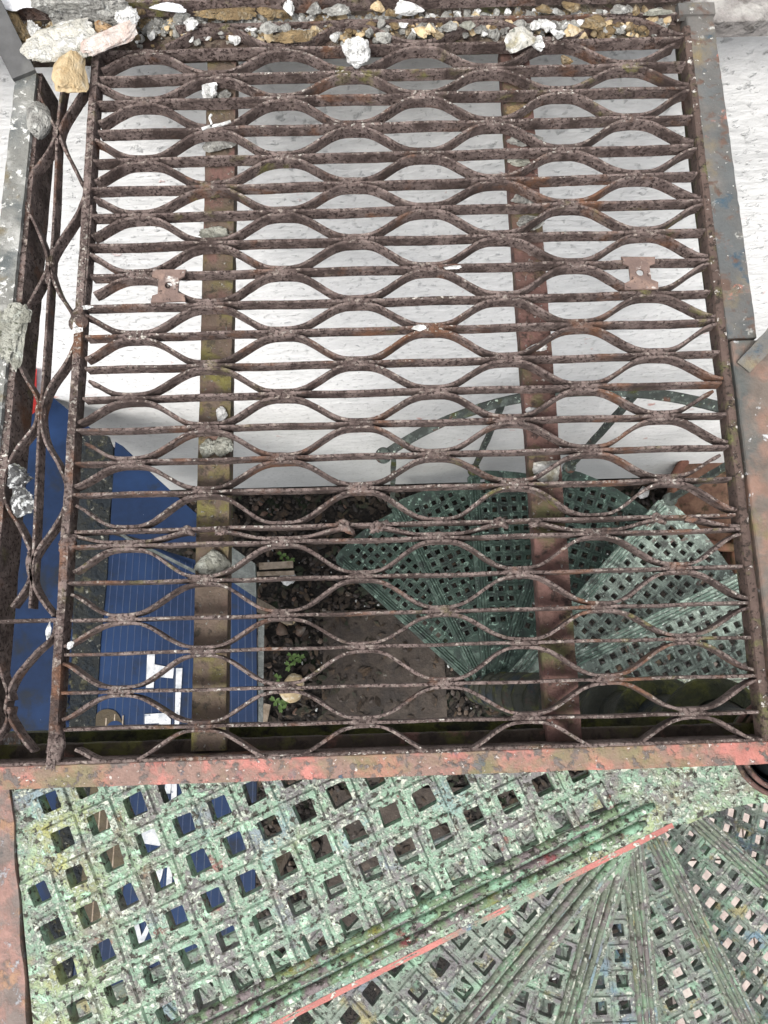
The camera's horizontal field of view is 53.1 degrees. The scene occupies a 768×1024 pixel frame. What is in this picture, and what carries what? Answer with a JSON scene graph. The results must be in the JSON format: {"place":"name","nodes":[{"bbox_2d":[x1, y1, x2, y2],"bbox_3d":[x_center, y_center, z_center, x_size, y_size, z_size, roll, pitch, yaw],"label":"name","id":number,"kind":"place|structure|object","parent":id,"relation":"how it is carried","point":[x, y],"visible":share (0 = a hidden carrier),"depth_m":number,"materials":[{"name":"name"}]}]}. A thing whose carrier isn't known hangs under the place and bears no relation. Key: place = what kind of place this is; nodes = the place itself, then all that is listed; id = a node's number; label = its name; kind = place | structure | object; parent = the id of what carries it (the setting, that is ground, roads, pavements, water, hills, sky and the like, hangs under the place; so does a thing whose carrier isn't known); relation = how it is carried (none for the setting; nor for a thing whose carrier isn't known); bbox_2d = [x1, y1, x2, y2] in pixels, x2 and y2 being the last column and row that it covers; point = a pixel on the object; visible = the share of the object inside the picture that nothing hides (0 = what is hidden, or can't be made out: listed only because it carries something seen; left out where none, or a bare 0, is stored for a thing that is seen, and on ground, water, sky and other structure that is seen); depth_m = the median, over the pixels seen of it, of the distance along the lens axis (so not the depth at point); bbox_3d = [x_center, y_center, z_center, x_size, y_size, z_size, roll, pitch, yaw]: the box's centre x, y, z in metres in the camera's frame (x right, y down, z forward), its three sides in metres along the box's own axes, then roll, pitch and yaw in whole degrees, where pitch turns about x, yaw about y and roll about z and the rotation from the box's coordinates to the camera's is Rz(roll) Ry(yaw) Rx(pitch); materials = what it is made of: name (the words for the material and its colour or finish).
{"place":"outdoors","nodes":[
{"label":"outdoors","id":0,"kind":"place"},
{"bbox_2d":[75,478,743,1023],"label":"soil","id":1,"kind":"structure","parent":0,"point":[371,992],"depth_m":4.53,"materials":[{"name":"brown soil"}]},
{"bbox_2d":[73,535,293,985],"bbox_3d":[-0.767,0.974,3.579,0.669,1.664,1.653,-1,78,0],"label":"sign panel","id":2,"kind":"object","parent":1,"relation":"on","point":[128,669],"visible":0.32,"depth_m":2.83,"materials":[{"name":"blue plastic"}]},
{"bbox_2d":[110,442,196,572],"bbox_3d":[-0.859,0.050,2.905,0.707,0.019,0.267,41,82,8],"label":"sign panel","id":3,"kind":"object","parent":2,"relation":"on","point":[133,511],"visible":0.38,"depth_m":2.92,"materials":[{"name":"blue plastic"}]},
{"bbox_2d":[257,635,268,646],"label":"stone","id":4,"kind":"object","parent":1,"relation":"on","point":[266,642],"visible":0.39,"depth_m":4.43,"materials":[{"name":"grey stone"}]},
{"bbox_2d":[263,703,270,721],"bbox_3d":[-0.682,1.199,4.331,0.041,0.021,0.231,10,79,2],"label":"timber offcut","id":5,"kind":"object","parent":1,"relation":"on","point":[266,709],"visible":0.37,"depth_m":4.34,"materials":[{"name":"beige wood"}]},
{"bbox_2d":[257,561,294,575],"bbox_3d":[-0.637,0.332,4.498,0.225,0.021,0.083,-1,78,0],"label":"timber offcut","id":6,"kind":"object","parent":1,"relation":"on","point":[275,565],"visible":0.95,"depth_m":4.49,"materials":[{"name":"brown wood"}]},
{"bbox_2d":[269,696,287,712],"bbox_3d":[-0.595,1.096,4.370,0.123,0.066,0.082,11,79,2],"label":"weed","id":7,"kind":"object","parent":1,"relation":"on","point":[280,706],"visible":1,"depth_m":4.34,"materials":[{"name":"green plant"}]},
{"bbox_2d":[276,622,287,635],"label":"stone","id":8,"kind":"object","parent":1,"relation":"on","point":[281,629],"visible":0.99,"depth_m":4.44,"materials":[{"name":"stone"}]},
{"bbox_2d":[277,551,294,568],"bbox_3d":[-0.570,0.277,4.537,0.088,0.066,0.118,-22,79,-4],"label":"weed","id":9,"kind":"object","parent":1,"relation":"on","point":[284,555],"visible":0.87,"depth_m":4.51,"materials":[{"name":"green plant"}]},
{"bbox_2d":[280,575,295,585],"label":"stone","id":10,"kind":"object","parent":1,"relation":"on","point":[286,583],"visible":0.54,"depth_m":4.50,"materials":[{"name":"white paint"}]},
{"bbox_2d":[274,652,304,681],"bbox_3d":[-0.555,0.879,4.414,0.226,0.066,0.096,-43,81,-8],"label":"weed","id":11,"kind":"object","parent":1,"relation":"on","point":[294,656],"visible":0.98,"depth_m":4.39,"materials":[{"name":"green plant"}]},
{"bbox_2d":[280,673,303,702],"bbox_3d":[-0.526,1.000,4.371,0.133,0.100,0.166,19,79,4],"label":"flat stone","id":12,"kind":"object","parent":1,"relation":"on","point":[290,697],"visible":0.53,"depth_m":4.34,"materials":[{"name":"beige stone"}]},
{"bbox_2d":[0,390,767,1023],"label":"spiral staircase","id":13,"kind":"structure","parent":1,"relation":"on","point":[594,858],"depth_m":1.01,"materials":[{"name":"green metal"}]},
{"bbox_2d":[0,0,767,789],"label":"steel frame","id":14,"kind":"object","parent":13,"relation":"attached to","point":[206,758],"visible":0.68,"depth_m":1.04,"materials":[{"name":"paint"}]},
{"bbox_2d":[0,302,27,371],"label":"mortar chunk","id":15,"kind":"object","parent":14,"relation":"on","point":[12,335],"visible":1,"depth_m":1.06,"materials":[{"name":"beige concrete"}]},
{"bbox_2d":[13,304,31,322],"bbox_3d":[-0.500,-0.273,1.067,0.022,0.010,0.028,38,81,7],"label":"mortar chunk","id":16,"kind":"object","parent":15,"relation":"on","point":[25,313],"visible":1,"depth_m":1.06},
{"bbox_2d":[1,0,32,10],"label":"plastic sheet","id":17,"kind":"object","parent":14,"relation":"on","point":[13,5],"visible":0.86,"depth_m":1.15,"materials":[{"name":"white plastic"}]},
{"bbox_2d":[6,10,30,43],"bbox_3d":[-0.557,-0.726,1.157,0.035,0.025,0.081,-30,80,-6],"label":"rock","id":18,"kind":"object","parent":14,"relation":"on","point":[20,28],"visible":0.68,"depth_m":1.15,"materials":[{"name":"stone"}]},
{"bbox_2d":[26,20,40,36],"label":"mortar chunk","id":19,"kind":"object","parent":14,"relation":"on","point":[32,27],"visible":0.81,"depth_m":1.16,"materials":[{"name":"white paint"}]},
{"bbox_2d":[0,86,97,752],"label":"metal grate","id":20,"kind":"object","parent":14,"relation":"on","point":[37,546],"visible":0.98,"depth_m":1.06,"materials":[{"name":"brown metal"}]},
{"bbox_2d":[7,463,33,488],"bbox_3d":[-0.498,-0.049,1.039,0.031,0.021,0.037,-42,81,-8],"label":"mortar chunk","id":21,"kind":"object","parent":20,"relation":"on","point":[17,475],"visible":1,"depth_m":1.03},
{"bbox_2d":[10,484,33,517],"bbox_3d":[-0.488,-0.014,1.031,0.037,0.022,0.044,-24,79,-4],"label":"mortar chunk","id":22,"kind":"object","parent":20,"relation":"on","point":[22,502],"visible":1,"depth_m":1.02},
{"bbox_2d":[26,101,51,139],"bbox_3d":[-0.513,-0.583,1.143,0.036,0.029,0.059,-1,78,0],"label":"pebble","id":23,"kind":"object","parent":20,"relation":"on","point":[38,119],"visible":1,"depth_m":1.13,"materials":[{"name":"grey stone"}]},
{"bbox_2d":[45,622,50,639],"bbox_3d":[-0.433,0.153,0.991,0.007,0.003,0.024,-1,78,0],"label":"paint blob","id":24,"kind":"object","parent":20,"relation":"attached to","point":[48,632],"visible":1,"depth_m":0.99,"materials":[{"name":"white paint"}]},
{"bbox_2d":[51,50,88,92],"bbox_3d":[-0.464,-0.651,1.134,0.052,0.038,0.076,-1,78,0],"label":"rock","id":25,"kind":"object","parent":20,"relation":"on","point":[69,74],"visible":1,"depth_m":1.12,"materials":[{"name":"beige stone"}]},
{"bbox_2d":[20,18,96,62],"bbox_3d":[-0.478,-0.694,1.135,0.124,0.022,0.060,-13,79,-2],"label":"mortar chunk","id":26,"kind":"object","parent":14,"relation":"on","point":[54,43],"visible":0.9,"depth_m":1.13,"materials":[{"name":"beige paint"}]},
{"bbox_2d":[80,20,137,56],"bbox_3d":[-0.402,-0.693,1.123,0.091,0.012,0.032,-29,80,-5],"label":"plaster flake","id":27,"kind":"object","parent":26,"relation":"on","point":[126,32],"visible":1,"depth_m":1.12,"materials":[{"name":"white paint"}]},
{"bbox_2d":[114,6,139,24],"bbox_3d":[-0.384,-0.738,1.143,0.038,0.025,0.028,-1,78,0],"label":"mortar chunk","id":28,"kind":"object","parent":27,"relation":"on","point":[128,13],"visible":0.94,"depth_m":1.14,"materials":[{"name":"white paint"}]},
{"bbox_2d":[30,0,129,30],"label":"mortar chunk","id":29,"kind":"object","parent":14,"relation":"on","point":[58,11],"visible":0.65,"depth_m":1.13,"materials":[{"name":"grey concrete"}]},
{"bbox_2d":[136,7,145,15],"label":"rock","id":30,"kind":"object","parent":14,"relation":"on","point":[140,11],"visible":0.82,"depth_m":1.16,"materials":[{"name":"stone"}]},
{"bbox_2d":[199,438,214,457],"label":"mortar dab","id":31,"kind":"object","parent":14,"relation":"on","point":[206,447],"visible":0.99,"depth_m":1.07,"materials":[{"name":"beige concrete"}]},
{"bbox_2d":[201,82,216,97],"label":"mortar chunk","id":32,"kind":"object","parent":14,"relation":"on","point":[209,90],"visible":0.97,"depth_m":1.16,"materials":[{"name":"white paint"}]},
{"bbox_2d":[193,549,231,573],"bbox_3d":[-0.230,0.072,1.035,0.041,0.017,0.040,32,80,6],"label":"mortar dab","id":33,"kind":"object","parent":14,"relation":"on","point":[212,561],"visible":0.84,"depth_m":1.03,"materials":[{"name":"beige concrete"}]},
{"bbox_2d":[198,226,228,237],"bbox_3d":[-0.252,-0.413,1.137,0.048,0.010,0.019,-9,79,-2],"label":"mortar dab","id":34,"kind":"object","parent":14,"relation":"on","point":[218,231],"visible":0.86,"depth_m":1.13,"materials":[{"name":"grey concrete"}]},
{"bbox_2d":[202,141,235,152],"bbox_3d":[-0.249,-0.559,1.164,0.055,0.016,0.030,-12,79,-2],"label":"mortar dab","id":35,"kind":"object","parent":14,"relation":"on","point":[213,146],"visible":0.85,"depth_m":1.16,"materials":[{"name":"grey concrete"}]},
{"bbox_2d":[216,406,227,420],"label":"mortar dab","id":36,"kind":"object","parent":14,"relation":"on","point":[221,413],"visible":0.99,"depth_m":1.08,"materials":[{"name":"white paint"}]},
{"bbox_2d":[212,436,232,456],"bbox_3d":[-0.225,-0.092,1.070,0.030,0.013,0.032,-1,78,0],"label":"mortar dab","id":37,"kind":"object","parent":14,"relation":"on","point":[222,446],"visible":1,"depth_m":1.07,"materials":[{"name":"beige concrete"}]},
{"bbox_2d":[216,89,231,97],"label":"mortar chunk","id":38,"kind":"object","parent":14,"relation":"on","point":[225,93],"visible":0.87,"depth_m":1.18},
{"bbox_2d":[256,7,276,18],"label":"rock","id":39,"kind":"object","parent":14,"relation":"on","point":[267,12],"visible":1,"depth_m":1.16,"materials":[{"name":"stone"}]},
{"bbox_2d":[260,22,280,33],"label":"mortar chunk","id":40,"kind":"object","parent":14,"relation":"on","point":[268,27],"visible":1,"depth_m":1.15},
{"bbox_2d":[283,0,294,15],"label":"mortar chunk","id":41,"kind":"object","parent":14,"relation":"on","point":[288,7],"visible":1,"depth_m":1.16,"materials":[{"name":"white paint"}]},
{"bbox_2d":[306,1,321,14],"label":"mortar chunk","id":42,"kind":"object","parent":14,"relation":"on","point":[314,8],"visible":1,"depth_m":1.16,"materials":[{"name":"grey concrete"}]},
{"bbox_2d":[24,4,669,48],"bbox_3d":[-0.074,-0.745,1.185,1.032,0.028,0.068,-1,78,0],"label":"rubble","id":43,"kind":"object","parent":14,"relation":"on","point":[156,23],"visible":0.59,"depth_m":1.18,"materials":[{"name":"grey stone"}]},
{"bbox_2d":[193,7,257,19],"bbox_3d":[-0.241,-0.757,1.166,0.099,0.016,0.023,-9,79,-2],"label":"rock","id":44,"kind":"object","parent":43,"relation":"on","point":[241,13],"visible":1,"depth_m":1.16,"materials":[{"name":"stone"}]},
{"bbox_2d":[280,23,290,31],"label":"pebble","id":45,"kind":"object","parent":43,"relation":"on","point":[285,27],"visible":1,"depth_m":1.16,"materials":[{"name":"grey stone"}]},
{"bbox_2d":[370,0,384,12],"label":"rock","id":46,"kind":"object","parent":43,"relation":"on","point":[377,6],"visible":1,"depth_m":1.16,"materials":[{"name":"beige stone"}]},
{"bbox_2d":[562,1,580,12],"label":"rock","id":47,"kind":"object","parent":43,"relation":"on","point":[571,7],"visible":1,"depth_m":1.16,"materials":[{"name":"stone"}]},
{"bbox_2d":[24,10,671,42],"bbox_3d":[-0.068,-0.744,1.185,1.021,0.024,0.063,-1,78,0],"label":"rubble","id":48,"kind":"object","parent":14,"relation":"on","point":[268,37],"visible":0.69,"depth_m":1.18,"materials":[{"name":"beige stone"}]},
{"bbox_2d":[46,12,767,769],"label":"metal grate","id":49,"kind":"object","parent":14,"relation":"on","point":[446,48],"visible":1,"depth_m":1.08,"materials":[{"name":"brown metal"}]},
{"bbox_2d":[67,641,73,649],"bbox_3d":[-0.403,0.171,0.986,0.009,0.004,0.011,-1,78,0],"label":"paint blob","id":50,"kind":"object","parent":49,"relation":"attached to","point":[70,644],"visible":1,"depth_m":0.98,"materials":[{"name":"white paint"}]},
{"bbox_2d":[72,322,82,334],"bbox_3d":[-0.428,-0.260,1.074,0.014,0.006,0.024,-1,78,0],"label":"paint blob","id":51,"kind":"object","parent":49,"relation":"on","point":[76,329],"visible":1,"depth_m":1.07,"materials":[{"name":"white paint"}]},
{"bbox_2d":[93,20,111,32],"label":"rock","id":52,"kind":"object","parent":49,"relation":"on","point":[100,26],"visible":0.62,"depth_m":1.14,"materials":[{"name":"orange stone"}]},
{"bbox_2d":[173,12,190,22],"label":"pebble","id":53,"kind":"object","parent":49,"relation":"on","point":[179,17],"visible":0.98,"depth_m":1.16,"materials":[{"name":"grey stone"}]},
{"bbox_2d":[149,2,185,12],"bbox_3d":[-0.322,-0.750,1.142,0.056,0.007,0.016,-1,78,0],"label":"plaster flake","id":54,"kind":"object","parent":53,"relation":"on","point":[170,7],"visible":1,"depth_m":1.14,"materials":[{"name":"white paint"}]},
{"bbox_2d":[183,17,198,30],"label":"mortar chunk","id":55,"kind":"object","parent":49,"relation":"on","point":[191,23],"visible":1,"depth_m":1.16,"materials":[{"name":"white paint"}]},
{"bbox_2d":[201,114,230,130],"bbox_3d":[-0.251,-0.581,1.139,0.044,0.003,0.023,-15,79,-3],"label":"plaster string","id":56,"kind":"object","parent":49,"relation":"on","point":[211,125],"visible":1,"depth_m":1.14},
{"bbox_2d":[275,9,286,18],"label":"rock","id":57,"kind":"object","parent":49,"relation":"on","point":[280,13],"visible":1,"depth_m":1.17,"materials":[{"name":"stone"}]},
{"bbox_2d":[271,29,316,43],"bbox_3d":[-0.135,-0.719,1.159,0.071,0.013,0.025,-13,79,-2],"label":"rock","id":58,"kind":"object","parent":49,"relation":"on","point":[292,36],"visible":1,"depth_m":1.16,"materials":[{"name":"stone"}]},
{"bbox_2d":[322,3,350,15],"bbox_3d":[-0.073,-0.759,1.164,0.046,0.013,0.021,-1,78,0],"label":"mortar chunk","id":59,"kind":"object","parent":49,"relation":"on","point":[337,9],"visible":1,"depth_m":1.16,"materials":[{"name":"grey concrete"}]},
{"bbox_2d":[341,36,370,68],"bbox_3d":[-0.041,-0.682,1.140,0.043,0.039,0.040,-1,78,0],"label":"mortar chunk","id":60,"kind":"object","parent":49,"relation":"on","point":[356,50],"visible":1,"depth_m":1.13,"materials":[{"name":"white stone"}]},
{"bbox_2d":[375,32,391,43],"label":"mortar chunk","id":61,"kind":"object","parent":49,"relation":"on","point":[383,37],"visible":1,"depth_m":1.16,"materials":[{"name":"white stone"}]},
{"bbox_2d":[385,8,398,16],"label":"rock","id":62,"kind":"object","parent":49,"relation":"on","point":[389,12],"visible":1,"depth_m":1.16,"materials":[{"name":"stone"}]},
{"bbox_2d":[411,324,425,330],"bbox_3d":[0.049,-0.257,1.071,0.022,0.004,0.010,-1,78,0],"label":"paint blob","id":63,"kind":"object","parent":49,"relation":"on","point":[418,327],"visible":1,"depth_m":1.07,"materials":[{"name":"white paint"}]},
{"bbox_2d":[414,26,430,37],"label":"rock","id":64,"kind":"object","parent":49,"relation":"on","point":[421,32],"visible":1,"depth_m":1.16,"materials":[{"name":"beige stone"}]},
{"bbox_2d":[424,23,435,32],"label":"pebble","id":65,"kind":"object","parent":49,"relation":"on","point":[429,28],"visible":1,"depth_m":1.16,"materials":[{"name":"beige stone"}]},
{"bbox_2d":[432,29,443,39],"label":"rock","id":66,"kind":"object","parent":49,"relation":"on","point":[437,35],"visible":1,"depth_m":1.16,"materials":[{"name":"stone"}]},
{"bbox_2d":[440,21,457,31],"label":"mortar chunk","id":67,"kind":"object","parent":49,"relation":"on","point":[449,26],"visible":1,"depth_m":1.16,"materials":[{"name":"grey concrete"}]},
{"bbox_2d":[444,265,460,268],"bbox_3d":[0.098,-0.347,1.090,0.026,0.002,0.006,-1,78,0],"label":"paint blob","id":68,"kind":"object","parent":49,"relation":"on","point":[454,267],"visible":1,"depth_m":1.09,"materials":[{"name":"white paint"}]},
{"bbox_2d":[504,26,537,52],"bbox_3d":[0.203,-0.700,1.144,0.039,0.030,0.040,-40,81,-7],"label":"mortar chunk","id":69,"kind":"object","parent":49,"relation":"on","point":[518,38],"visible":1,"depth_m":1.14,"materials":[{"name":"beige paint"}]},
{"bbox_2d":[530,20,541,29],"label":"mortar chunk","id":70,"kind":"object","parent":49,"relation":"on","point":[535,24],"visible":1,"depth_m":1.16,"materials":[{"name":"white paint"}]},
{"bbox_2d":[532,35,544,51],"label":"mortar chunk","id":71,"kind":"object","parent":49,"relation":"on","point":[539,45],"visible":0.98,"depth_m":1.15,"materials":[{"name":"white paint"}]},
{"bbox_2d":[535,4,552,13],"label":"rock","id":72,"kind":"object","parent":49,"relation":"on","point":[543,8],"visible":1,"depth_m":1.16,"materials":[{"name":"stone"}]},
{"bbox_2d":[541,19,555,32],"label":"mortar chunk","id":73,"kind":"object","parent":49,"relation":"on","point":[547,25],"visible":1,"depth_m":1.15,"materials":[{"name":"white paint"}]},
{"bbox_2d":[550,29,564,39],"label":"mortar chunk","id":74,"kind":"object","parent":49,"relation":"on","point":[557,34],"visible":1,"depth_m":1.15,"materials":[{"name":"white paint"}]},
{"bbox_2d":[561,55,572,63],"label":"rock","id":75,"kind":"object","parent":49,"relation":"on","point":[566,59],"visible":0.91,"depth_m":1.17,"materials":[{"name":"stone"}]},
{"bbox_2d":[564,24,578,36],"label":"rock","id":76,"kind":"object","parent":49,"relation":"on","point":[571,30],"visible":1,"depth_m":1.16,"materials":[{"name":"beige stone"}]},
{"bbox_2d":[580,14,605,30],"bbox_3d":[0.315,-0.736,1.159,0.040,0.016,0.025,-23,79,-4],"label":"rock","id":77,"kind":"object","parent":49,"relation":"on","point":[595,22],"visible":1,"depth_m":1.15,"materials":[{"name":"stone"}]},
{"bbox_2d":[610,4,630,13],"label":"mortar chunk","id":78,"kind":"object","parent":49,"relation":"on","point":[619,9],"visible":1,"depth_m":1.16,"materials":[{"name":"grey concrete"}]},
{"bbox_2d":[632,5,639,15],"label":"pebble","id":79,"kind":"object","parent":49,"relation":"on","point":[636,10],"visible":1,"depth_m":1.17,"materials":[{"name":"stone"}]},
{"bbox_2d":[643,8,672,15],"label":"mortar chunk","id":80,"kind":"object","parent":49,"relation":"on","point":[654,12],"visible":1,"depth_m":1.17,"materials":[{"name":"grey concrete"}]},
{"bbox_2d":[395,0,424,15],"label":"mortar chunk","id":81,"kind":"object","parent":14,"relation":"on","point":[404,8],"visible":1,"depth_m":1.16,"materials":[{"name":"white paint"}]},
{"bbox_2d":[459,21,475,30],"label":"mortar chunk","id":82,"kind":"object","parent":14,"relation":"on","point":[468,25],"visible":1,"depth_m":1.16,"materials":[{"name":"beige concrete"}]},
{"bbox_2d":[507,159,529,166],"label":"mortar dab","id":83,"kind":"object","parent":14,"relation":"on","point":[519,162],"visible":0.92,"depth_m":1.16,"materials":[{"name":"grey concrete"}]},
{"bbox_2d":[506,104,531,117],"bbox_3d":[0.207,-0.613,1.175,0.044,0.011,0.024,-1,78,0],"label":"mortar dab","id":84,"kind":"object","parent":14,"relation":"on","point":[511,109],"visible":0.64,"depth_m":1.17,"materials":[{"name":"concrete"}]},
{"bbox_2d":[506,133,542,146],"bbox_3d":[0.213,-0.564,1.165,0.056,0.011,0.024,-1,78,0],"label":"mortar dab","id":85,"kind":"object","parent":14,"relation":"on","point":[512,140],"visible":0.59,"depth_m":1.16,"materials":[{"name":"grey concrete"}]},
{"bbox_2d":[510,193,542,203],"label":"mortar dab","id":86,"kind":"object","parent":14,"relation":"on","point":[517,198],"visible":0.59,"depth_m":1.14,"materials":[{"name":"grey concrete"}]},
{"bbox_2d":[516,215,544,230],"bbox_3d":[0.218,-0.429,1.137,0.045,0.012,0.025,-1,78,0],"label":"mortar dab","id":87,"kind":"object","parent":14,"relation":"on","point":[523,220],"visible":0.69,"depth_m":1.14,"materials":[{"name":"grey concrete"}]},
{"bbox_2d":[526,343,547,350],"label":"mortar dab","id":88,"kind":"object","parent":14,"relation":"on","point":[543,348],"visible":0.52,"depth_m":1.10,"materials":[{"name":"white paint"}]},
{"bbox_2d":[532,460,559,481],"bbox_3d":[0.225,-0.055,1.063,0.040,0.007,0.034,-1,78,0],"label":"mortar dab","id":89,"kind":"object","parent":14,"relation":"on","point":[541,466],"visible":0.79,"depth_m":1.06,"materials":[{"name":"beige paint"}]},
{"bbox_2d":[321,608,468,943],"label":"stone path","id":90,"kind":"structure","parent":1,"relation":"on","point":[363,629],"depth_m":4.41,"materials":[{"name":"stone"}]},
{"bbox_2d":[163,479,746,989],"bbox_3d":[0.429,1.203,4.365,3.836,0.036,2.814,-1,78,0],"label":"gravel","id":91,"kind":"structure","parent":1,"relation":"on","point":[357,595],"depth_m":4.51,"materials":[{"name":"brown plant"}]},
{"bbox_2d":[296,626,305,635],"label":"stone","id":92,"kind":"object","parent":91,"relation":"on","point":[300,630],"visible":1,"depth_m":4.45,"materials":[{"name":"grey stone"}]},
{"bbox_2d":[638,486,648,498],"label":"stone","id":93,"kind":"object","parent":1,"relation":"on","point":[644,495],"visible":0.63,"depth_m":4.59,"materials":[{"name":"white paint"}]},
{"bbox_2d":[666,460,733,551],"bbox_3d":[1.891,-0.057,4.416,0.632,0.410,0.632,-1,78,0],"label":"plant pot","id":94,"kind":"object","parent":1,"relation":"on","point":[689,503],"visible":0.26,"depth_m":4.28,"materials":[{"name":"ceramic"}]},
{"bbox_2d":[722,538,736,573],"bbox_3d":[2.198,0.276,4.346,0.612,0.410,0.612,-1,78,0],"label":"plant pot","id":95,"kind":"object","parent":1,"relation":"on","point":[729,557],"visible":0.06,"depth_m":4.21,"materials":[{"name":"ceramic"}]},
{"bbox_2d":[665,803,767,1023],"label":"pavement","id":96,"kind":"structure","parent":0,"point":[709,903],"depth_m":4.14,"materials":[{"name":"white concrete"}]},
{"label":"ground","id":97,"kind":"structure","parent":0,"visible":0},
{"bbox_2d":[0,0,767,489],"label":"painted wall","id":98,"kind":"structure","parent":97,"relation":"on","point":[742,36],"depth_m":2.22,"materials":[{"name":"white paint"}]},
{"bbox_2d":[32,369,36,413],"bbox_3d":[-1.415,-0.434,3.044,0.354,0.626,0.020,-1,78,0],"label":"red board","id":99,"kind":"object","parent":98,"relation":"attached to","point":[34,404],"visible":0.14,"depth_m":3.00,"materials":[{"name":"red wood"}]},
{"bbox_2d":[10,398,114,900],"bbox_3d":[-1.316,0.550,2.865,0.562,0.020,2.044,-1,78,0],"label":"sign panel","id":100,"kind":"object","parent":98,"relation":"attached to","point":[32,703],"visible":0.09,"depth_m":2.89,"materials":[{"name":"blue plastic"}]},
{"bbox_2d":[48,435,113,977],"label":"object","id":101,"kind":"object","parent":100,"relation":"on","point":[100,509],"visible":0.36,"depth_m":2.87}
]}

